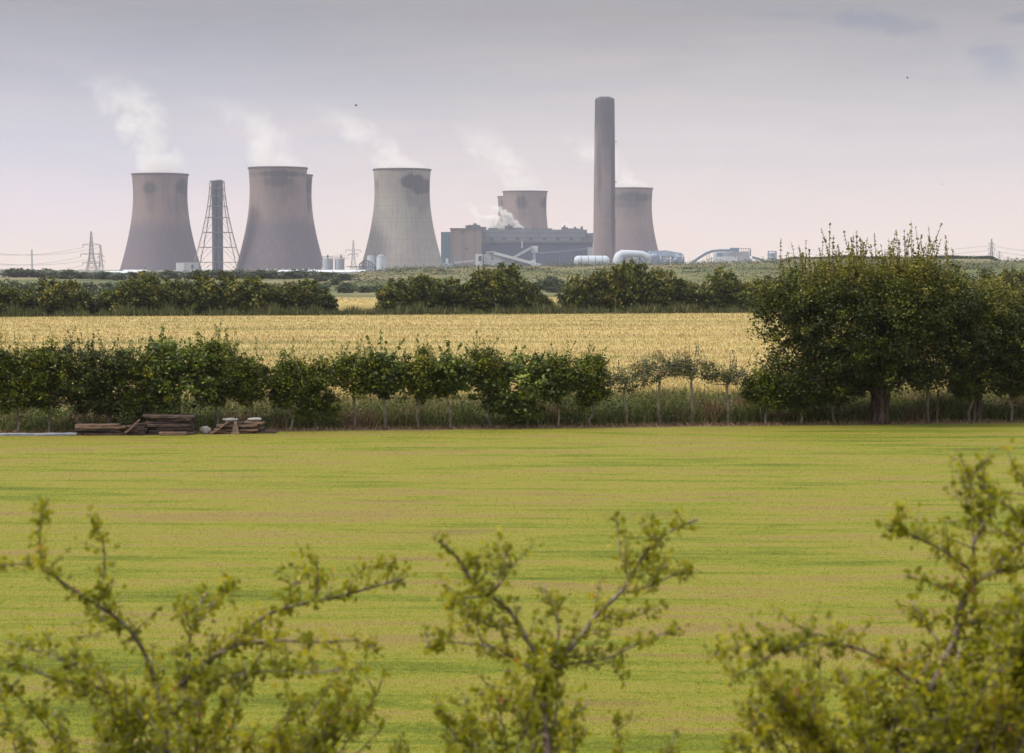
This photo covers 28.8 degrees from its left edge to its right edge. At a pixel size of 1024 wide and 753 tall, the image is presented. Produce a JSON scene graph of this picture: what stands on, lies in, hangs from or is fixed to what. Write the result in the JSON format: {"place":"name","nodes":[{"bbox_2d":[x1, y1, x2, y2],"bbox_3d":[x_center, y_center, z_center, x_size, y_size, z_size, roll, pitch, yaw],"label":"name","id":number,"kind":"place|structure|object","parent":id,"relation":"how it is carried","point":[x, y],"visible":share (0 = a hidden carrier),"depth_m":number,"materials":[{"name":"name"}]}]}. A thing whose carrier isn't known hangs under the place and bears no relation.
{"place":"outdoors","nodes":[
{"label":"outdoors","id":0,"kind":"place"},
{"bbox_2d":[176,262,201,272],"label":"white plant house","id":1,"kind":"structure","parent":0,"point":[188,266],"depth_m":1893.32,"materials":[{"name":"grey metal"}]},
{"bbox_2d":[39,297,559,310],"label":"wheat field","id":2,"kind":"structure","parent":0,"point":[342,306],"depth_m":246.11,"materials":[{"name":"beige plant"}]},
{"bbox_2d":[0,313,1007,412],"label":"wheat field","id":3,"kind":"structure","parent":0,"point":[449,325],"depth_m":136.70,"materials":[{"name":"beige plant"}]},
{"bbox_2d":[0,312,1018,402],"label":"wheat ears","id":4,"kind":"object","parent":3,"relation":"on","point":[414,336],"visible":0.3,"depth_m":134.00,"materials":[{"name":"beige plant"}]},
{"bbox_2d":[475,251,540,266],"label":"conveyor","id":5,"kind":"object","parent":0,"point":[493,257],"depth_m":2297.73,"materials":[{"name":"grey metal"}]},
{"bbox_2d":[0,300,1022,316],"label":"rank grass","id":6,"kind":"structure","parent":0,"point":[417,309],"depth_m":192.84,"materials":[{"name":"plant"}]},
{"bbox_2d":[0,419,1023,752],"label":"lawn","id":7,"kind":"structure","parent":0,"point":[828,497],"depth_m":38.17,"materials":[{"name":"green plant"}]},
{"bbox_2d":[0,330,15,414],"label":"young tree","id":8,"kind":"object","parent":7,"relation":"on","point":[6,356],"visible":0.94,"depth_m":62.55,"materials":[{"name":"green plant"}]},
{"bbox_2d":[0,332,48,432],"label":"young tree","id":9,"kind":"object","parent":7,"relation":"on","point":[11,392],"visible":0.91,"depth_m":62.58,"materials":[{"name":"green plant"}]},
{"bbox_2d":[0,432,77,435],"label":"blue grey plank","id":10,"kind":"object","parent":7,"relation":"on","point":[35,434],"visible":1,"depth_m":62.24,"materials":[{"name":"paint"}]},
{"bbox_2d":[8,326,76,432],"bbox_3d":[-14.746,0.112,63.052,2.442,3.476,1.961,1,3,24],"label":"young tree","id":11,"kind":"object","parent":7,"relation":"on","point":[42,386],"visible":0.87,"depth_m":62.75,"materials":[{"name":"green plant"}]},
{"bbox_2d":[42,326,119,422],"bbox_3d":[-13.839,0.128,63.131,2.644,3.442,2.199,-1,3,-16],"label":"young tree","id":12,"kind":"object","parent":7,"relation":"on","point":[84,360],"visible":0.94,"depth_m":62.71,"materials":[{"name":"green plant"}]},
{"bbox_2d":[76,330,153,422],"bbox_3d":[-12.834,0.174,63.238,2.265,3.335,2.167,-3,4,-44],"label":"young tree","id":13,"kind":"object","parent":7,"relation":"on","point":[110,409],"visible":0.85,"depth_m":62.96,"materials":[{"name":"green plant"}]},
{"bbox_2d":[105,332,183,422],"bbox_3d":[-11.726,0.192,63.462,2.498,3.272,2.219,-1,3,-14],"label":"young tree","id":14,"kind":"object","parent":7,"relation":"on","point":[137,401],"visible":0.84,"depth_m":63.07,"materials":[{"name":"green plant"}]},
{"bbox_2d":[147,431,196,434],"bbox_3d":[-10.723,1.780,62.846,1.483,0.081,0.571,0,3,0],"label":"weathered board","id":15,"kind":"object","parent":7,"relation":"on","point":[157,433],"visible":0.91,"depth_m":62.59,"materials":[{"name":"brown wood"}]},
{"bbox_2d":[149,429,193,431],"bbox_3d":[-10.759,1.705,62.901,1.372,0.079,0.603,-1,3,-6],"label":"weathered board","id":16,"kind":"object","parent":15,"relation":"on","point":[152,430],"visible":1,"depth_m":62.62,"materials":[{"name":"brown wood"}]},
{"bbox_2d":[156,426,194,429],"bbox_3d":[-10.629,1.623,62.861,1.171,0.098,0.551,0,3,-5],"label":"weathered board","id":17,"kind":"object","parent":16,"relation":"on","point":[177,428],"visible":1,"depth_m":62.60,"materials":[{"name":"brown wood"}]},
{"bbox_2d":[147,423,193,427],"bbox_3d":[-10.773,1.531,62.831,1.446,0.110,0.606,-1,3,-6],"label":"weathered board","id":18,"kind":"object","parent":17,"relation":"on","point":[169,425],"visible":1,"depth_m":62.56,"materials":[{"name":"brown wood"}]},
{"bbox_2d":[146,420,193,423],"bbox_3d":[-10.810,1.438,62.915,1.452,0.086,0.604,0,3,-3],"label":"weathered board","id":19,"kind":"object","parent":18,"relation":"on","point":[168,422],"visible":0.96,"depth_m":62.63,"materials":[{"name":"brown wood"}]},
{"bbox_2d":[153,418,194,421],"bbox_3d":[-10.659,1.353,62.858,1.210,0.107,0.578,1,3,5],"label":"weathered board","id":20,"kind":"object","parent":19,"relation":"on","point":[167,419],"visible":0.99,"depth_m":62.60,"materials":[{"name":"brown wood"}]},
{"bbox_2d":[143,413,196,418],"bbox_3d":[-10.793,1.251,62.865,1.620,0.118,0.689,1,3,0],"label":"weathered board","id":21,"kind":"object","parent":20,"relation":"on","point":[172,416],"visible":1,"depth_m":62.55,"materials":[{"name":"brown wood"}]},
{"bbox_2d":[139,324,229,413],"bbox_3d":[-10.616,0.067,63.584,3.262,3.533,2.537,0,3,0],"label":"young tree","id":22,"kind":"object","parent":7,"relation":"on","point":[179,364],"visible":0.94,"depth_m":63.22,"materials":[{"name":"green plant"}]},
{"bbox_2d":[0,496,416,752],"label":"hawthorn bush","id":23,"kind":"object","parent":7,"relation":"on","point":[133,721],"visible":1,"depth_m":6.95,"materials":[{"name":"green plant"}]},
{"bbox_2d":[182,321,261,427],"bbox_3d":[-9.367,0.008,63.882,2.748,3.587,1.803,0,3,0],"label":"young tree","id":24,"kind":"object","parent":7,"relation":"on","point":[215,346],"visible":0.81,"depth_m":63.61,"materials":[{"name":"green plant"}]},
{"bbox_2d":[219,336,278,417],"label":"young tree","id":25,"kind":"object","parent":7,"relation":"on","point":[255,374],"visible":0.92,"depth_m":63.64,"materials":[{"name":"green plant"}]},
{"bbox_2d":[263,337,329,429],"bbox_3d":[-7.016,0.219,64.257,2.243,3.144,1.863,-1,3,-11],"label":"young tree","id":26,"kind":"object","parent":7,"relation":"on","point":[279,394],"visible":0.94,"depth_m":63.87,"materials":[{"name":"green plant"}]},
{"bbox_2d":[285,354,346,429],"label":"young tree","id":27,"kind":"object","parent":7,"relation":"on","point":[316,403],"visible":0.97,"depth_m":64.01,"materials":[{"name":"green plant"}]},
{"bbox_2d":[326,338,386,429],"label":"young tree","id":28,"kind":"object","parent":7,"relation":"on","point":[346,372],"visible":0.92,"depth_m":64.14,"materials":[{"name":"green plant"}]},
{"bbox_2d":[352,329,410,429],"bbox_3d":[-4.198,0.115,64.484,1.978,3.300,1.631,0,3,0],"label":"young tree","id":29,"kind":"object","parent":7,"relation":"on","point":[388,367],"visible":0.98,"depth_m":64.19,"materials":[{"name":"green plant"}]},
{"bbox_2d":[395,333,446,428],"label":"young tree","id":30,"kind":"object","parent":7,"relation":"on","point":[415,385],"visible":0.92,"depth_m":64.33,"materials":[{"name":"green plant"}]},
{"bbox_2d":[423,336,478,428],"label":"young tree","id":31,"kind":"object","parent":7,"relation":"on","point":[451,369],"visible":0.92,"depth_m":64.45,"materials":[{"name":"green plant"}]},
{"bbox_2d":[462,330,513,427],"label":"young tree","id":32,"kind":"object","parent":7,"relation":"on","point":[487,365],"visible":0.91,"depth_m":64.88,"materials":[{"name":"green plant"}]},
{"bbox_2d":[0,373,1023,432],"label":"tall weeds","id":33,"kind":"object","parent":7,"relation":"on","point":[945,402],"visible":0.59,"depth_m":67.01,"materials":[{"name":"green plant"}]},
{"bbox_2d":[0,416,1023,433],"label":"dry straw","id":34,"kind":"object","parent":7,"relation":"on","point":[532,425],"visible":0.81,"depth_m":65.72,"materials":[{"name":"brown plant"}]},
{"bbox_2d":[467,345,568,427],"bbox_3d":[0.194,0.355,65.302,3.376,2.828,2.683,0,3,0],"label":"bush","id":35,"kind":"object","parent":7,"relation":"on","point":[525,395],"visible":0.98,"depth_m":64.85,"materials":[{"name":"green plant"}]},
{"bbox_2d":[528,340,585,427],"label":"young tree","id":36,"kind":"object","parent":7,"relation":"on","point":[565,370],"visible":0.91,"depth_m":65.03,"materials":[{"name":"green plant"}]},
{"bbox_2d":[565,342,614,426],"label":"young tree","id":37,"kind":"object","parent":7,"relation":"on","point":[593,391],"visible":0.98,"depth_m":65.39,"materials":[{"name":"green plant"}]},
{"bbox_2d":[602,360,660,425],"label":"young tree","id":38,"kind":"object","parent":7,"relation":"on","point":[624,380],"visible":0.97,"depth_m":65.67,"materials":[{"name":"green plant"}]},
{"bbox_2d":[613,348,698,425],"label":"young tree","id":39,"kind":"object","parent":7,"relation":"on","point":[659,373],"visible":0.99,"depth_m":65.89,"materials":[{"name":"green plant"}]},
{"bbox_2d":[661,343,726,423],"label":"young tree","id":40,"kind":"object","parent":7,"relation":"on","point":[705,365],"visible":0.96,"depth_m":66.05,"materials":[{"name":"green plant"}]},
{"bbox_2d":[696,350,754,424],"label":"young tree","id":41,"kind":"object","parent":7,"relation":"on","point":[726,379],"visible":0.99,"depth_m":66.20,"materials":[{"name":"green plant"}]},
{"bbox_2d":[734,352,793,424],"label":"young tree","id":42,"kind":"object","parent":7,"relation":"on","point":[755,393],"visible":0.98,"depth_m":66.22,"materials":[{"name":"green plant"}]},
{"bbox_2d":[814,354,871,422],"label":"young tree","id":43,"kind":"object","parent":7,"relation":"on","point":[856,389],"visible":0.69,"depth_m":66.46,"materials":[{"name":"green plant"}]},
{"bbox_2d":[906,362,950,422],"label":"young tree","id":44,"kind":"object","parent":7,"relation":"on","point":[927,406],"visible":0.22,"depth_m":67.29,"materials":[{"name":"green plant"}]},
{"bbox_2d":[941,354,998,422],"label":"young tree","id":45,"kind":"object","parent":7,"relation":"on","point":[964,389],"visible":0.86,"depth_m":67.03,"materials":[{"name":"green plant"}]},
{"bbox_2d":[990,348,1023,421],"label":"young tree","id":46,"kind":"object","parent":7,"relation":"on","point":[1009,387],"visible":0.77,"depth_m":67.30,"materials":[{"name":"green plant"}]},
{"bbox_2d":[0,254,1023,296],"bbox_3d":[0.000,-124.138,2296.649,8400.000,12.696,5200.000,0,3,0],"label":"ground","id":47,"kind":"structure","parent":0,"point":[22,280],"depth_m":587.05,"materials":[{"name":"green plant"}]},
{"bbox_2d":[0,285,15,313],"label":"hedge bush","id":48,"kind":"object","parent":47,"relation":"on","point":[6,299],"visible":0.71,"depth_m":187.28,"materials":[{"name":"green plant"}]},
{"bbox_2d":[0,285,37,313],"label":"hedge bush","id":49,"kind":"object","parent":47,"relation":"on","point":[20,299],"visible":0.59,"depth_m":187.66,"materials":[{"name":"green plant"}]},
{"bbox_2d":[0,268,38,276],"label":"tree","id":50,"kind":"object","parent":47,"relation":"on","point":[9,273],"visible":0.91,"depth_m":695.85,"materials":[{"name":"green plant"}]},
{"bbox_2d":[10,268,66,276],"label":"tree","id":51,"kind":"object","parent":47,"relation":"on","point":[32,273],"visible":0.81,"depth_m":696.41,"materials":[{"name":"green plant"}]},
{"bbox_2d":[22,272,72,315],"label":"hedge bush","id":52,"kind":"object","parent":47,"relation":"on","point":[44,296],"visible":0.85,"depth_m":188.50,"materials":[{"name":"green plant"}]},
{"bbox_2d":[39,269,86,278],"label":"tree","id":53,"kind":"object","parent":47,"relation":"on","point":[63,275],"visible":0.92,"depth_m":637.04,"materials":[{"name":"green plant"}]},
{"bbox_2d":[50,278,97,314],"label":"hedge bush","id":54,"kind":"object","parent":47,"relation":"on","point":[79,295],"visible":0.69,"depth_m":189.06,"materials":[{"name":"green plant"}]},
{"bbox_2d":[80,231,99,272],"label":"electricity pylon","id":55,"kind":"object","parent":47,"relation":"on","point":[90,253],"visible":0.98,"depth_m":1894.68,"materials":[{"name":"silver metal"}]},
{"bbox_2d":[86,270,128,279],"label":"tree","id":56,"kind":"object","parent":47,"relation":"on","point":[102,275],"visible":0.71,"depth_m":618.01,"materials":[{"name":"green plant"}]},
{"bbox_2d":[89,288,126,314],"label":"hedge bush","id":57,"kind":"object","parent":47,"relation":"on","point":[104,300],"visible":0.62,"depth_m":189.86,"materials":[{"name":"green plant"}]},
{"bbox_2d":[110,276,155,311],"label":"hedge bush","id":58,"kind":"object","parent":47,"relation":"on","point":[125,290],"visible":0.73,"depth_m":190.14,"materials":[{"name":"green plant"}]},
{"bbox_2d":[122,268,173,311],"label":"hedge bush","id":59,"kind":"object","parent":47,"relation":"on","point":[152,282],"visible":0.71,"depth_m":190.55,"materials":[{"name":"green plant"}]},
{"bbox_2d":[119,173,202,272],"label":"cooling tower","id":60,"kind":"structure","parent":47,"relation":"on","point":[160,236],"depth_m":2253.34,"materials":[{"name":"grey concrete"}]},
{"bbox_2d":[148,277,199,313],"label":"hedge bush","id":61,"kind":"object","parent":47,"relation":"on","point":[173,290],"visible":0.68,"depth_m":191.05,"materials":[{"name":"green plant"}]},
{"bbox_2d":[181,266,224,313],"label":"hedge bush","id":62,"kind":"object","parent":47,"relation":"on","point":[197,287],"visible":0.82,"depth_m":192.17,"materials":[{"name":"green plant"}]},
{"bbox_2d":[194,180,239,270],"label":"lattice stack","id":63,"kind":"object","parent":47,"relation":"on","point":[217,206],"visible":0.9,"depth_m":2138.81,"materials":[{"name":"grey metal"}]},
{"bbox_2d":[198,267,247,313],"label":"hedge bush","id":64,"kind":"object","parent":47,"relation":"on","point":[228,288],"visible":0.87,"depth_m":192.15,"materials":[{"name":"green plant"}]},
{"bbox_2d":[229,273,278,314],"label":"hedge bush","id":65,"kind":"object","parent":47,"relation":"on","point":[259,293],"visible":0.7,"depth_m":192.42,"materials":[{"name":"green plant"}]},
{"bbox_2d":[234,166,321,271],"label":"cooling tower","id":66,"kind":"structure","parent":47,"relation":"on","point":[278,234],"depth_m":2146.37,"materials":[{"name":"grey concrete"}]},
{"bbox_2d":[246,174,322,271],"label":"cooling tower","id":67,"kind":"structure","parent":47,"relation":"on","point":[309,203],"depth_m":2352.42,"materials":[{"name":"grey concrete"}]},
{"bbox_2d":[269,279,301,309],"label":"hedge bush","id":68,"kind":"object","parent":47,"relation":"on","point":[279,288],"visible":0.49,"depth_m":194.31,"materials":[{"name":"green plant"}]},
{"bbox_2d":[277,268,323,278],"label":"tree","id":69,"kind":"object","parent":47,"relation":"on","point":[302,272],"visible":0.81,"depth_m":636.80,"materials":[{"name":"green plant"}]},
{"bbox_2d":[278,276,336,312],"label":"hedge bush","id":70,"kind":"object","parent":47,"relation":"on","point":[315,296],"visible":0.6,"depth_m":193.66,"materials":[{"name":"green plant"}]},
{"bbox_2d":[374,277,426,313],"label":"hedge bush","id":71,"kind":"object","parent":47,"relation":"on","point":[389,294],"visible":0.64,"depth_m":195.93,"materials":[{"name":"green plant"}]},
{"bbox_2d":[360,168,442,269],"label":"cooling tower","id":72,"kind":"structure","parent":47,"relation":"on","point":[402,232],"depth_m":2188.44,"materials":[{"name":"concrete"}]},
{"bbox_2d":[405,272,449,310],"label":"hedge bush","id":73,"kind":"object","parent":47,"relation":"on","point":[428,290],"visible":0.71,"depth_m":196.47,"materials":[{"name":"green plant"}]},
{"bbox_2d":[439,276,472,310],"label":"hedge bush","id":74,"kind":"object","parent":47,"relation":"on","point":[452,284],"visible":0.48,"depth_m":197.77,"materials":[{"name":"green plant"}]},
{"bbox_2d":[456,266,504,313],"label":"hedge bush","id":75,"kind":"object","parent":47,"relation":"on","point":[476,285],"visible":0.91,"depth_m":197.59,"materials":[{"name":"green plant"}]},
{"bbox_2d":[497,196,503,229],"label":"chimney","id":76,"kind":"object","parent":47,"relation":"on","point":[500,210],"depth_m":3055.44,"materials":[{"name":"grey concrete"}]},
{"bbox_2d":[482,261,541,309],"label":"hedge bush","id":77,"kind":"object","parent":47,"relation":"on","point":[514,284],"visible":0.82,"depth_m":198.16,"materials":[{"name":"green plant"}]},
{"bbox_2d":[502,190,547,229],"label":"cooling tower","id":78,"kind":"structure","parent":47,"relation":"on","point":[523,209],"depth_m":2843.66,"materials":[{"name":"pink concrete"}]},
{"bbox_2d":[519,282,550,307],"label":"hedge bush","id":79,"kind":"object","parent":47,"relation":"on","point":[541,295],"visible":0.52,"depth_m":199.45,"materials":[{"name":"green plant"}]},
{"bbox_2d":[387,505,703,752],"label":"hawthorn bush","id":80,"kind":"object","parent":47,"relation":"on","point":[542,678],"visible":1,"depth_m":6.88,"materials":[{"name":"green plant"}]},
{"bbox_2d":[538,247,592,265],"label":"long conveyor","id":81,"kind":"object","parent":47,"relation":"on","point":[590,251],"visible":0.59,"depth_m":2442.69,"materials":[{"name":"grey metal"}]},
{"bbox_2d":[554,274,598,311],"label":"hedge bush","id":82,"kind":"object","parent":47,"relation":"on","point":[575,291],"visible":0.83,"depth_m":200.77,"materials":[{"name":"green plant"}]},
{"bbox_2d":[574,256,608,265],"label":"horizontal tank","id":83,"kind":"object","parent":47,"relation":"on","point":[590,259],"visible":0.73,"depth_m":2240.94,"materials":[{"name":"white metal"}]},
{"bbox_2d":[582,267,621,309],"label":"hedge bush","id":84,"kind":"object","parent":47,"relation":"on","point":[599,287],"visible":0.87,"depth_m":201.10,"materials":[{"name":"green plant"}]},
{"bbox_2d":[593,97,616,264],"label":"chimney","id":85,"kind":"object","parent":47,"relation":"on","point":[604,220],"visible":0.97,"depth_m":2345.25,"materials":[{"name":"concrete"}]},
{"bbox_2d":[603,257,660,310],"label":"hedge bush","id":86,"kind":"object","parent":47,"relation":"on","point":[630,278],"visible":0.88,"depth_m":201.16,"materials":[{"name":"green plant"}]},
{"bbox_2d":[613,250,651,264],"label":"gas duct","id":87,"kind":"object","parent":47,"relation":"on","point":[620,255],"visible":0.79,"depth_m":2292.24,"materials":[{"name":"white metal"}]},
{"bbox_2d":[632,266,676,308],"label":"hedge bush","id":88,"kind":"object","parent":47,"relation":"on","point":[662,288],"visible":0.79,"depth_m":201.37,"materials":[{"name":"green plant"}]},
{"bbox_2d":[627,250,684,264],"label":"desulphurisation plant","id":89,"kind":"object","parent":47,"relation":"on","point":[665,255],"visible":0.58,"depth_m":2328.61,"materials":[{"name":"grey metal"}]},
{"bbox_2d":[659,275,698,308],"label":"hedge bush","id":90,"kind":"object","parent":47,"relation":"on","point":[683,289],"visible":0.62,"depth_m":202.18,"materials":[{"name":"green plant"}]},
{"bbox_2d":[691,282,725,311],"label":"hedge bush","id":91,"kind":"object","parent":47,"relation":"on","point":[704,292],"visible":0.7,"depth_m":203.09,"materials":[{"name":"green plant"}]},
{"bbox_2d":[703,264,744,308],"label":"hedge bush","id":92,"kind":"object","parent":47,"relation":"on","point":[727,283],"visible":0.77,"depth_m":203.69,"materials":[{"name":"green plant"}]},
{"bbox_2d":[711,248,751,263],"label":"limestone store","id":93,"kind":"structure","parent":47,"relation":"on","point":[732,254],"depth_m":2088.53,"materials":[{"name":"grey"}]},
{"bbox_2d":[732,281,757,311],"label":"hedge bush","id":94,"kind":"object","parent":47,"relation":"on","point":[742,289],"visible":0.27,"depth_m":203.73,"materials":[{"name":"green plant"}]},
{"bbox_2d":[775,348,824,423],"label":"young tree","id":95,"kind":"object","parent":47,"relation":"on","point":[808,405],"visible":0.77,"depth_m":66.34,"materials":[{"name":"green plant"}]},
{"bbox_2d":[735,223,977,423],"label":"hawthorn tree","id":96,"kind":"object","parent":47,"relation":"on","point":[886,355],"visible":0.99,"depth_m":65.90,"materials":[{"name":"green plant"}]},
{"bbox_2d":[702,437,1023,752],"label":"hawthorn bush","id":97,"kind":"object","parent":47,"relation":"on","point":[986,715],"visible":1,"depth_m":6.57,"materials":[{"name":"green plant"}]},
{"bbox_2d":[778,255,998,261],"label":"ridge hedge","id":98,"kind":"object","parent":47,"relation":"on","point":[964,257],"visible":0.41,"depth_m":892.02,"materials":[{"name":"green plant"}]},
{"bbox_2d":[922,265,1023,421],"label":"hawthorn tree","id":99,"kind":"object","parent":47,"relation":"on","point":[990,322],"visible":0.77,"depth_m":66.77,"materials":[{"name":"green plant"}]},
{"bbox_2d":[970,265,1004,290],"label":"hedge bush","id":100,"kind":"object","parent":47,"relation":"on","point":[984,275],"visible":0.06,"depth_m":209.67,"materials":[{"name":"green plant"}]},
{"bbox_2d":[996,267,1023,294],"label":"hedge bush","id":101,"kind":"object","parent":47,"relation":"on","point":[1013,277],"visible":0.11,"depth_m":210.35,"materials":[{"name":"green plant"}]},
{"bbox_2d":[0,0,1023,269],"label":"sky","id":102,"kind":"structure","parent":0,"point":[755,125],"materials":[{"name":"grey"}]},
{"bbox_2d":[441,223,592,265],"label":"boiler house","id":103,"kind":"structure","parent":0,"point":[468,242],"depth_m":2495.36,"materials":[{"name":"grey"}]},
{"bbox_2d":[615,187,657,262],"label":"cooling tower","id":104,"kind":"structure","parent":0,"point":[634,228],"depth_m":2751.78,"materials":[{"name":"grey concrete"}]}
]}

